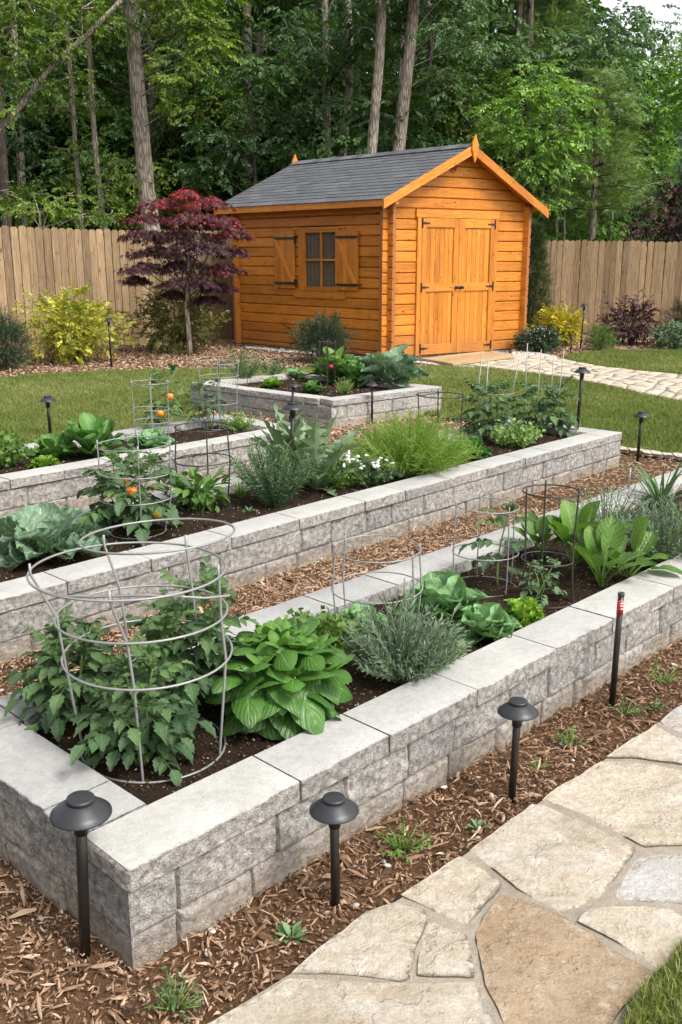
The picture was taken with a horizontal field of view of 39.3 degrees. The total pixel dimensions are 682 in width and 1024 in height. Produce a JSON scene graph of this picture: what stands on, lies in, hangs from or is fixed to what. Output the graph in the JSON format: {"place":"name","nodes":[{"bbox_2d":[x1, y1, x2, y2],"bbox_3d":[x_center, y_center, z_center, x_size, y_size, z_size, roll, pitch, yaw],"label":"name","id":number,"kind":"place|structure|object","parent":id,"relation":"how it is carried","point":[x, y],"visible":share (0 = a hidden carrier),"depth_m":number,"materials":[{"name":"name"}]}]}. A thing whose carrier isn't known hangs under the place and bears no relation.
{"place":"outdoors","nodes":[
{"label":"outdoors","id":0,"kind":"place"},
{"bbox_2d":[0,333,681,1023],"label":"mulch","id":1,"kind":"object","parent":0,"point":[94,957],"visible":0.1,"depth_m":2.62,"materials":[{"name":"brown wood"}]},
{"bbox_2d":[0,305,37,369],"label":"yew shrub","id":2,"kind":"object","parent":1,"relation":"on","point":[6,353],"visible":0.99,"depth_m":13.78,"materials":[{"name":"green plant"}]},
{"bbox_2d":[8,280,135,366],"bbox_3d":[-4.166,-2.886,14.893,1.900,1.465,2.231,0,15,0],"label":"golden shrub","id":3,"kind":"object","parent":1,"relation":"on","point":[83,344],"visible":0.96,"depth_m":14.60,"materials":[{"name":"yellow plant"}]},
{"bbox_2d":[50,790,111,958],"bbox_3d":[-0.594,0.856,2.217,0.138,0.440,0.138,1,15,0],"label":"path light","id":4,"kind":"object","parent":1,"relation":"on","point":[80,813],"visible":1,"depth_m":2.17,"materials":[{"name":"metal"}]},
{"bbox_2d":[0,225,234,351],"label":"board fence","id":5,"kind":"object","parent":1,"relation":"on","point":[92,258],"visible":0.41,"depth_m":16.70,"materials":[{"name":"brown wood"}]},
{"bbox_2d":[0,414,302,516],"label":"raised garden bed","id":6,"kind":"object","parent":1,"relation":"on","point":[60,485],"visible":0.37,"depth_m":6.51,"materials":[{"name":"grey stone"}]},
{"bbox_2d":[0,425,252,473],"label":"soil","id":7,"kind":"structure","parent":6,"relation":"in","point":[186,437],"depth_m":7.15,"materials":[{"name":"brown soil"}]},
{"bbox_2d":[0,430,39,467],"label":"parsley plant","id":8,"kind":"object","parent":7,"relation":"on","point":[8,453],"visible":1,"depth_m":6.44,"materials":[{"name":"green plant"}]},
{"bbox_2d":[60,412,127,456],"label":"spinach plant","id":9,"kind":"object","parent":7,"relation":"on","point":[87,431],"visible":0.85,"depth_m":6.69,"materials":[{"name":"green plant"}]},
{"bbox_2d":[135,363,188,429],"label":"tomato plant","id":10,"kind":"object","parent":7,"relation":"on","point":[176,412],"visible":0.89,"depth_m":7.61,"materials":[{"name":"green plant"}]},
{"bbox_2d":[139,967,204,1022],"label":"weed","id":11,"kind":"object","parent":1,"relation":"on","point":[172,1004],"visible":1,"depth_m":2.09,"materials":[{"name":"green plant"}]},
{"bbox_2d":[114,277,230,354],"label":"variegated shrub","id":12,"kind":"object","parent":1,"relation":"on","point":[168,332],"visible":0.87,"depth_m":16.29,"materials":[{"name":"green plant"}]},
{"bbox_2d":[113,186,255,356],"bbox_3d":[-2.410,-3.826,15.386,2.198,2.691,1.942,9,17,30],"label":"japanese maple","id":13,"kind":"object","parent":1,"relation":"on","point":[177,256],"visible":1,"depth_m":15.15,"materials":[{"name":"red plant"}]},
{"bbox_2d":[0,419,621,663],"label":"raised garden bed","id":14,"kind":"object","parent":1,"relation":"on","point":[248,551],"visible":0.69,"depth_m":5.09,"materials":[{"name":"grey stone"}]},
{"bbox_2d":[0,430,572,582],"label":"soil","id":15,"kind":"structure","parent":14,"relation":"in","point":[39,568],"depth_m":5.23,"materials":[{"name":"brown soil"}]},
{"bbox_2d":[0,502,112,573],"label":"cabbage plant","id":16,"kind":"object","parent":15,"relation":"on","point":[48,529],"visible":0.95,"depth_m":4.44,"materials":[{"name":"green plant"}]},
{"bbox_2d":[76,441,190,545],"bbox_3d":[-1.077,-0.091,4.878,0.594,0.501,0.626,-5,16,-17],"label":"tomato plant","id":17,"kind":"object","parent":15,"relation":"on","point":[126,493],"visible":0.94,"depth_m":4.82,"materials":[{"name":"green plant"}]},
{"bbox_2d":[159,467,234,513],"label":"pepper plant","id":18,"kind":"object","parent":15,"relation":"on","point":[200,497],"visible":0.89,"depth_m":5.30,"materials":[{"name":"green plant"}]},
{"bbox_2d":[230,437,324,507],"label":"rosemary plant","id":19,"kind":"object","parent":15,"relation":"on","point":[284,482],"visible":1,"depth_m":5.36,"materials":[{"name":"green plant"}]},
{"bbox_2d":[253,401,330,474],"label":"artichoke plant","id":20,"kind":"object","parent":15,"relation":"on","point":[278,434],"visible":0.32,"depth_m":5.85,"materials":[{"name":"green plant"}]},
{"bbox_2d":[250,409,374,496],"bbox_3d":[-0.145,-0.370,5.756,0.672,0.522,0.707,-9,18,-31],"label":"artichoke plant","id":21,"kind":"object","parent":15,"relation":"on","point":[315,440],"visible":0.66,"depth_m":5.71,"materials":[{"name":"green plant"}]},
{"bbox_2d":[343,406,486,477],"bbox_3d":[0.452,-0.455,6.204,1.002,0.472,0.956,0,15,0],"label":"fennel plant","id":22,"kind":"object","parent":15,"relation":"on","point":[420,449],"visible":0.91,"depth_m":6.07,"materials":[{"name":"green plant"}]},
{"bbox_2d":[450,377,527,440],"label":"tomato plant","id":23,"kind":"object","parent":15,"relation":"on","point":[485,427],"visible":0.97,"depth_m":7.33,"materials":[{"name":"green plant"}]},
{"bbox_2d":[489,417,545,448],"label":"herb plant","id":24,"kind":"object","parent":15,"relation":"on","point":[527,436],"visible":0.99,"depth_m":7.08,"materials":[{"name":"green plant"}]},
{"bbox_2d":[504,374,582,437],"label":"tomato plant","id":25,"kind":"object","parent":15,"relation":"on","point":[542,416],"visible":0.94,"depth_m":7.54,"materials":[{"name":"green plant"}]},
{"bbox_2d":[190,373,441,428],"bbox_3d":[-0.288,-1.216,10.274,2.303,0.312,1.536,13,19,39],"label":"raised garden bed","id":26,"kind":"object","parent":1,"relation":"on","point":[355,409],"visible":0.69,"depth_m":9.70,"materials":[{"name":"grey stone"}]},
{"bbox_2d":[239,378,393,396],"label":"soil","id":27,"kind":"structure","parent":26,"relation":"in","point":[318,393],"depth_m":10.27,"materials":[{"name":"brown soil"}]},
{"bbox_2d":[357,344,431,387],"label":"squash plant","id":28,"kind":"object","parent":27,"relation":"on","point":[396,363],"visible":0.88,"depth_m":10.18,"materials":[{"name":"green plant"}]},
{"bbox_2d":[282,307,361,363],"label":"yew shrub","id":29,"kind":"object","parent":1,"relation":"on","point":[322,332],"visible":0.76,"depth_m":14.58,"materials":[{"name":"green plant"}]},
{"bbox_2d":[309,791,358,907],"bbox_3d":[-0.018,0.863,2.404,0.124,0.329,0.124,0,15,0],"label":"path light","id":30,"kind":"object","parent":1,"relation":"on","point":[333,810],"visible":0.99,"depth_m":2.36,"materials":[{"name":"metal"}]},
{"bbox_2d":[0,468,681,973],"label":"raised garden bed","id":31,"kind":"object","parent":1,"relation":"on","point":[174,868],"visible":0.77,"depth_m":2.65,"materials":[{"name":"grey stone"}]},
{"bbox_2d":[37,490,681,805],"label":"soil","id":32,"kind":"structure","parent":31,"relation":"in","point":[216,719],"depth_m":3.12,"materials":[{"name":"brown soil"}]},
{"bbox_2d":[1,603,130,741],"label":"tomato plant","id":33,"kind":"object","parent":32,"relation":"on","point":[50,686],"visible":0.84,"depth_m":2.82,"materials":[{"name":"green plant"}]},
{"bbox_2d":[26,518,235,783],"bbox_3d":[-0.576,0.385,2.710,0.562,0.669,0.557,0,15,0],"label":"tomato cage","id":34,"kind":"object","parent":32,"relation":"on","point":[109,596],"visible":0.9,"depth_m":2.60,"materials":[{"name":"metal"}]},
{"bbox_2d":[63,631,216,786],"bbox_3d":[-0.555,0.548,2.626,0.422,0.370,0.395,0,15,0],"label":"tomato plant","id":35,"kind":"object","parent":32,"relation":"on","point":[109,737],"visible":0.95,"depth_m":2.59,"materials":[{"name":"green plant"}]},
{"bbox_2d":[115,556,259,734],"bbox_3d":[-0.464,0.405,2.963,0.484,0.488,0.570,0,15,0],"label":"tomato plant","id":36,"kind":"object","parent":32,"relation":"on","point":[208,648],"visible":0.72,"depth_m":2.86,"materials":[{"name":"green plant"}]},
{"bbox_2d":[204,617,354,740],"bbox_3d":[-0.183,0.500,2.928,0.455,0.360,0.466,0,15,0],"label":"basil plant","id":37,"kind":"object","parent":32,"relation":"on","point":[296,686],"visible":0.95,"depth_m":2.80,"materials":[{"name":"green plant"}]},
{"bbox_2d":[282,605,361,652],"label":"parsley plant","id":38,"kind":"object","parent":32,"relation":"on","point":[333,627],"visible":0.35,"depth_m":3.40,"materials":[{"name":"green plant"}]},
{"bbox_2d":[331,535,422,649],"bbox_3d":[0.134,0.303,3.555,0.343,0.390,0.343,0,15,0],"label":"tomato cage","id":39,"kind":"object","parent":32,"relation":"on","point":[343,576],"visible":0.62,"depth_m":3.55,"materials":[{"name":"metal"}]},
{"bbox_2d":[329,577,473,683],"bbox_3d":[0.211,0.402,3.191,0.480,0.332,0.444,-13,20,-40],"label":"lavender plant","id":40,"kind":"object","parent":32,"relation":"on","point":[413,644],"visible":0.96,"depth_m":3.16,"materials":[{"name":"green plant"}]},
{"bbox_2d":[396,571,489,634],"bbox_3d":[0.403,0.354,3.736,0.400,0.246,0.370,0,15,0],"label":"cabbage","id":41,"kind":"object","parent":32,"relation":"on","point":[448,592],"visible":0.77,"depth_m":3.67,"materials":[{"name":"green plant"}]},
{"bbox_2d":[449,602,523,648],"bbox_3d":[0.539,0.414,3.570,0.283,0.168,0.284,5,16,18],"label":"cabbage","id":42,"kind":"object","parent":32,"relation":"on","point":[491,621],"visible":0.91,"depth_m":3.51,"materials":[{"name":"green plant"}]},
{"bbox_2d":[458,503,541,584],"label":"tomato plant","id":43,"kind":"object","parent":32,"relation":"on","point":[485,565],"visible":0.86,"depth_m":4.04,"materials":[{"name":"green plant"}]},
{"bbox_2d":[515,556,571,608],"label":"tomato plant","id":44,"kind":"object","parent":32,"relation":"on","point":[535,582],"visible":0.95,"depth_m":3.89,"materials":[{"name":"green plant"}]},
{"bbox_2d":[520,480,580,608],"bbox_3d":[0.846,0.145,3.906,0.240,0.514,0.240,0,15,0],"label":"tomato cage","id":45,"kind":"object","parent":32,"relation":"on","point":[542,551],"visible":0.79,"depth_m":3.88,"materials":[{"name":"black metal"}]},
{"bbox_2d":[546,500,632,563],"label":"chard plant","id":46,"kind":"object","parent":32,"relation":"on","point":[562,526],"visible":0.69,"depth_m":4.40,"materials":[{"name":"green plant"}]},
{"bbox_2d":[554,467,659,522],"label":"lavender plant","id":47,"kind":"object","parent":32,"relation":"on","point":[603,514],"visible":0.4,"depth_m":4.83,"materials":[{"name":"green plant"}]},
{"bbox_2d":[568,516,651,586],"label":"chard plant","id":48,"kind":"object","parent":32,"relation":"on","point":[593,549],"visible":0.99,"depth_m":4.13,"materials":[{"name":"green plant"}]},
{"bbox_2d":[602,516,681,577],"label":"chard plant","id":49,"kind":"object","parent":32,"relation":"on","point":[639,539],"visible":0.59,"depth_m":4.24,"materials":[{"name":"green plant"}]},
{"bbox_2d":[610,486,681,561],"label":"lavender plant","id":50,"kind":"object","parent":32,"relation":"on","point":[670,536],"visible":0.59,"depth_m":4.44,"materials":[{"name":"green plant"}]},
{"bbox_2d":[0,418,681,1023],"bbox_3d":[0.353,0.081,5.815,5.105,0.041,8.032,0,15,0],"label":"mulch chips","id":51,"kind":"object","parent":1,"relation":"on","point":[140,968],"visible":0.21,"depth_m":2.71,"materials":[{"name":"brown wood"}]},
{"bbox_2d":[0,333,681,438],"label":"mulch chips","id":52,"kind":"object","parent":1,"relation":"on","point":[200,355],"visible":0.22,"depth_m":15.30,"materials":[{"name":"brown wood"}]},
{"bbox_2d":[214,134,548,356],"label":"garden shed","id":53,"kind":"structure","parent":1,"relation":"on","point":[444,232],"depth_m":15.73,"materials":[{"name":"orange wood"}]},
{"bbox_2d":[293,225,350,298],"bbox_3d":[-0.334,-4.211,16.004,0.166,1.250,1.404,-14,21,-43],"label":"window","id":54,"kind":"structure","parent":53,"relation":"in","point":[316,245],"depth_m":16.02,"materials":[{"name":"orange wood"}]},
{"bbox_2d":[419,218,459,354],"bbox_3d":[1.602,-3.638,15.470,0.760,2.140,0.111,-9,18,-31],"label":"door","id":55,"kind":"structure","parent":53,"relation":"in","point":[440,236],"depth_m":15.49,"materials":[{"name":"orange wood"}]},
{"bbox_2d":[456,219,495,352],"bbox_3d":[2.248,-3.744,15.865,0.762,2.140,0.111,-9,18,-31],"label":"door","id":56,"kind":"structure","parent":53,"relation":"in","point":[476,236],"depth_m":15.88,"materials":[{"name":"orange wood"}]},
{"bbox_2d":[497,697,538,802],"bbox_3d":[0.528,0.726,2.876,0.123,0.349,0.123,-1,14,0],"label":"path light","id":57,"kind":"object","parent":1,"relation":"on","point":[517,711],"visible":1,"depth_m":2.84,"materials":[{"name":"metal"}]},
{"bbox_2d":[510,322,566,354],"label":"boxwood shrub","id":58,"kind":"object","parent":1,"relation":"on","point":[540,335],"visible":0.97,"depth_m":16.18,"materials":[{"name":"green plant"}]},
{"bbox_2d":[525,219,556,336],"bbox_3d":[3.718,-4.538,18.743,1.159,2.400,1.087,0,15,0],"label":"arborvitae","id":59,"kind":"object","parent":1,"relation":"on","point":[537,277],"visible":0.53,"depth_m":18.54,"materials":[{"name":"green plant"}]},
{"bbox_2d":[525,300,587,346],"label":"golden shrub","id":60,"kind":"object","parent":1,"relation":"on","point":[562,328],"visible":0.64,"depth_m":17.34,"materials":[{"name":"yellow plant"}]},
{"bbox_2d":[526,240,681,333],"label":"board fence","id":61,"kind":"object","parent":1,"relation":"on","point":[633,278],"visible":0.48,"depth_m":19.95,"materials":[{"name":"brown wood"}]},
{"bbox_2d":[594,290,680,345],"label":"barberry shrub","id":62,"kind":"object","parent":1,"relation":"on","point":[637,331],"visible":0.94,"depth_m":17.57,"materials":[{"name":"purple plant"}]},
{"bbox_2d":[0,364,681,452],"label":"lawn","id":63,"kind":"structure","parent":0,"point":[311,370],"depth_m":10.35,"materials":[{"name":"green plant"}]},
{"bbox_2d":[18,0,681,224],"label":"sky","id":64,"kind":"structure","parent":0,"point":[660,13],"materials":[{"name":"white"}]},
{"bbox_2d":[208,705,681,1023],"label":"patio","id":65,"kind":"structure","parent":0,"point":[560,884],"depth_m":2.32,"materials":[{"name":"beige stone"}]},
{"bbox_2d":[468,351,681,400],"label":"path","id":66,"kind":"structure","parent":0,"point":[667,385],"depth_m":13.12,"materials":[{"name":"beige stone"}]},
{"bbox_2d":[562,348,681,373],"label":"grass","id":67,"kind":"structure","parent":0,"point":[620,356],"depth_m":14.97,"materials":[{"name":"green plant"}]},
{"bbox_3d":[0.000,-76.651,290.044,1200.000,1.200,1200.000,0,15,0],"label":"ground","id":68,"kind":"structure","parent":0,"visible":0},
{"bbox_2d":[0,48,56,323],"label":"slim tree","id":69,"kind":"object","parent":68,"relation":"on","point":[4,161],"visible":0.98,"depth_m":20.91,"materials":[{"name":"green plant"}]},
{"bbox_2d":[0,21,97,224],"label":"forest tree","id":70,"kind":"object","parent":68,"relation":"on","point":[29,173],"visible":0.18,"depth_m":26.01,"materials":[{"name":"green plant"}]},
{"bbox_2d":[27,5,90,295],"bbox_3d":[-6.100,-9.650,20.462,1.304,11.299,1.678,13,20,39],"label":"slim tree","id":71,"kind":"object","parent":68,"relation":"on","point":[72,119],"visible":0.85,"depth_m":20.82,"materials":[{"name":"green plant"}]},
{"bbox_2d":[0,0,124,133],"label":"leaning tree","id":72,"kind":"object","parent":68,"relation":"on","point":[105,16],"visible":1,"depth_m":17.90,"materials":[{"name":"green plant"}]},
{"bbox_2d":[0,180,136,232],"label":"understory tree","id":73,"kind":"object","parent":68,"relation":"on","point":[48,205],"visible":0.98,"depth_m":18.70,"materials":[{"name":"green plant"}]},
{"bbox_2d":[0,0,161,297],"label":"forest tree","id":74,"kind":"object","parent":68,"relation":"on","point":[22,180],"visible":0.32,"depth_m":24.71,"materials":[{"name":"green plant"}]},
{"bbox_2d":[0,0,162,233],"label":"forest tree","id":75,"kind":"object","parent":68,"relation":"on","point":[55,120],"visible":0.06,"depth_m":27.92,"materials":[{"name":"green plant"}]},
{"bbox_2d":[65,0,159,284],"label":"slim tree","id":76,"kind":"object","parent":68,"relation":"on","point":[93,112],"visible":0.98,"depth_m":20.16,"materials":[{"name":"green plant"}]},
{"bbox_2d":[0,0,228,230],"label":"forest tree","id":77,"kind":"object","parent":68,"relation":"on","point":[65,136],"visible":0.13,"depth_m":26.30,"materials":[{"name":"green plant"}]},
{"bbox_2d":[33,0,253,303],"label":"oak tree","id":78,"kind":"object","parent":68,"relation":"on","point":[132,29],"visible":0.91,"depth_m":18.95,"materials":[{"name":"green plant"}]},
{"bbox_2d":[33,0,287,229],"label":"forest tree","id":79,"kind":"object","parent":68,"relation":"on","point":[122,50],"visible":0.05,"depth_m":26.50,"materials":[{"name":"green plant"}]},
{"bbox_2d":[31,0,305,236],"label":"forest tree","id":80,"kind":"object","parent":68,"relation":"on","point":[154,106],"visible":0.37,"depth_m":24.52,"materials":[{"name":"green plant"}]},
{"bbox_2d":[78,0,353,216],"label":"forest tree","id":81,"kind":"object","parent":68,"relation":"on","point":[176,142],"visible":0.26,"depth_m":25.31,"materials":[{"name":"green plant"}]},
{"bbox_2d":[172,92,314,198],"bbox_3d":[-2.322,-7.255,22.888,3.496,5.257,1.782,0,15,0],"label":"understory tree","id":82,"kind":"object","parent":68,"relation":"on","point":[227,151],"visible":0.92,"depth_m":22.45,"materials":[{"name":"green plant"}]},
{"bbox_2d":[161,0,369,214],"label":"forest tree","id":83,"kind":"object","parent":68,"relation":"on","point":[257,49],"visible":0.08,"depth_m":28.95,"materials":[{"name":"green plant"}]},
{"bbox_2d":[206,0,376,199],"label":"forest tree","id":84,"kind":"object","parent":68,"relation":"on","point":[275,22],"visible":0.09,"depth_m":27.54,"materials":[{"name":"green plant"}]},
{"bbox_2d":[249,0,375,156],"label":"forest tree","id":85,"kind":"object","parent":68,"relation":"on","point":[291,46],"visible":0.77,"depth_m":22.48,"materials":[{"name":"green plant"}]},
{"bbox_2d":[152,0,514,216],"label":"forest tree","id":86,"kind":"object","parent":68,"relation":"on","point":[359,137],"visible":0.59,"depth_m":22.41,"materials":[{"name":"green plant"}]},
{"bbox_2d":[2,0,681,246],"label":"woodland","id":87,"kind":"object","parent":68,"relation":"on","point":[502,8],"visible":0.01,"depth_m":38.52,"materials":[{"name":"green plant"}]},
{"bbox_2d":[317,0,440,153],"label":"forest tree","id":88,"kind":"object","parent":68,"relation":"on","point":[382,21],"visible":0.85,"depth_m":20.86,"materials":[{"name":"grey plant"}]},
{"bbox_2d":[203,0,576,161],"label":"forest tree","id":89,"kind":"object","parent":68,"relation":"on","point":[417,56],"visible":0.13,"depth_m":25.28,"materials":[{"name":"green plant"}]},
{"bbox_2d":[344,0,510,150],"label":"forest tree","id":90,"kind":"object","parent":68,"relation":"on","point":[411,38],"visible":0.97,"depth_m":20.54,"materials":[{"name":"green plant"}]},
{"bbox_2d":[407,65,537,180],"bbox_3d":[3.226,-8.468,25.233,3.956,6.215,2.238,2,15,7],"label":"olive tree","id":91,"kind":"object","parent":68,"relation":"on","point":[449,126],"visible":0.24,"depth_m":24.51,"materials":[{"name":"green plant"}]},
{"bbox_2d":[384,0,612,174],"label":"forest tree","id":92,"kind":"object","parent":68,"relation":"on","point":[520,12],"visible":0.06,"depth_m":27.90,"materials":[{"name":"green plant"}]},
{"bbox_2d":[464,58,615,221],"bbox_3d":[4.389,-7.049,21.377,3.280,5.749,2.067,0,15,0],"label":"bright tree","id":93,"kind":"object","parent":68,"relation":"on","point":[534,142],"visible":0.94,"depth_m":20.87,"materials":[{"name":"green plant"}]},
{"bbox_2d":[489,0,603,273],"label":"pine tree","id":94,"kind":"object","parent":68,"relation":"on","point":[550,18],"visible":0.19,"depth_m":27.89,"materials":[{"name":"green plant"}]},
{"bbox_2d":[421,0,681,224],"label":"forest tree","id":95,"kind":"object","parent":68,"relation":"on","point":[617,46],"visible":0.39,"depth_m":24.73,"materials":[{"name":"green plant"}]},
{"bbox_2d":[542,135,657,273],"bbox_3d":[7.026,-7.713,25.704,2.874,4.440,3.420,-5,16,-19],"label":"forest tree","id":96,"kind":"object","parent":68,"relation":"on","point":[578,232],"visible":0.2,"depth_m":25.52,"materials":[{"name":"green plant"}]},
{"bbox_2d":[544,55,665,314],"bbox_3d":[6.223,-7.896,23.549,3.522,6.099,3.792,0,15,0],"label":"pine tree","id":97,"kind":"object","parent":68,"relation":"on","point":[592,207],"visible":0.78,"depth_m":22.77,"materials":[{"name":"green plant"}]},
{"bbox_2d":[581,103,680,241],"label":"forest tree","id":98,"kind":"object","parent":68,"relation":"on","point":[647,128],"visible":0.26,"depth_m":29.15,"materials":[{"name":"green plant"}]},
{"bbox_2d":[592,58,681,240],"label":"bright tree","id":99,"kind":"object","parent":68,"relation":"on","point":[659,112],"visible":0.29,"depth_m":28.87,"materials":[{"name":"green plant"}]},
{"bbox_2d":[615,930,681,1023],"bbox_3d":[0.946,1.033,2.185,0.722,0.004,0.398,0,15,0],"label":"lawn","id":100,"kind":"structure","parent":68,"relation":"on","point":[656,1005],"depth_m":2.08,"materials":[{"name":"green plant"}]},
{"bbox_2d":[617,170,681,248],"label":"red maple tree","id":101,"kind":"object","parent":68,"relation":"on","point":[646,233],"visible":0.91,"depth_m":21.33,"materials":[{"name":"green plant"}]},
{"bbox_2d":[652,30,681,128],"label":"bright tree","id":102,"kind":"object","parent":68,"relation":"on","point":[677,97],"visible":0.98,"depth_m":25.93,"materials":[{"name":"green plant"}]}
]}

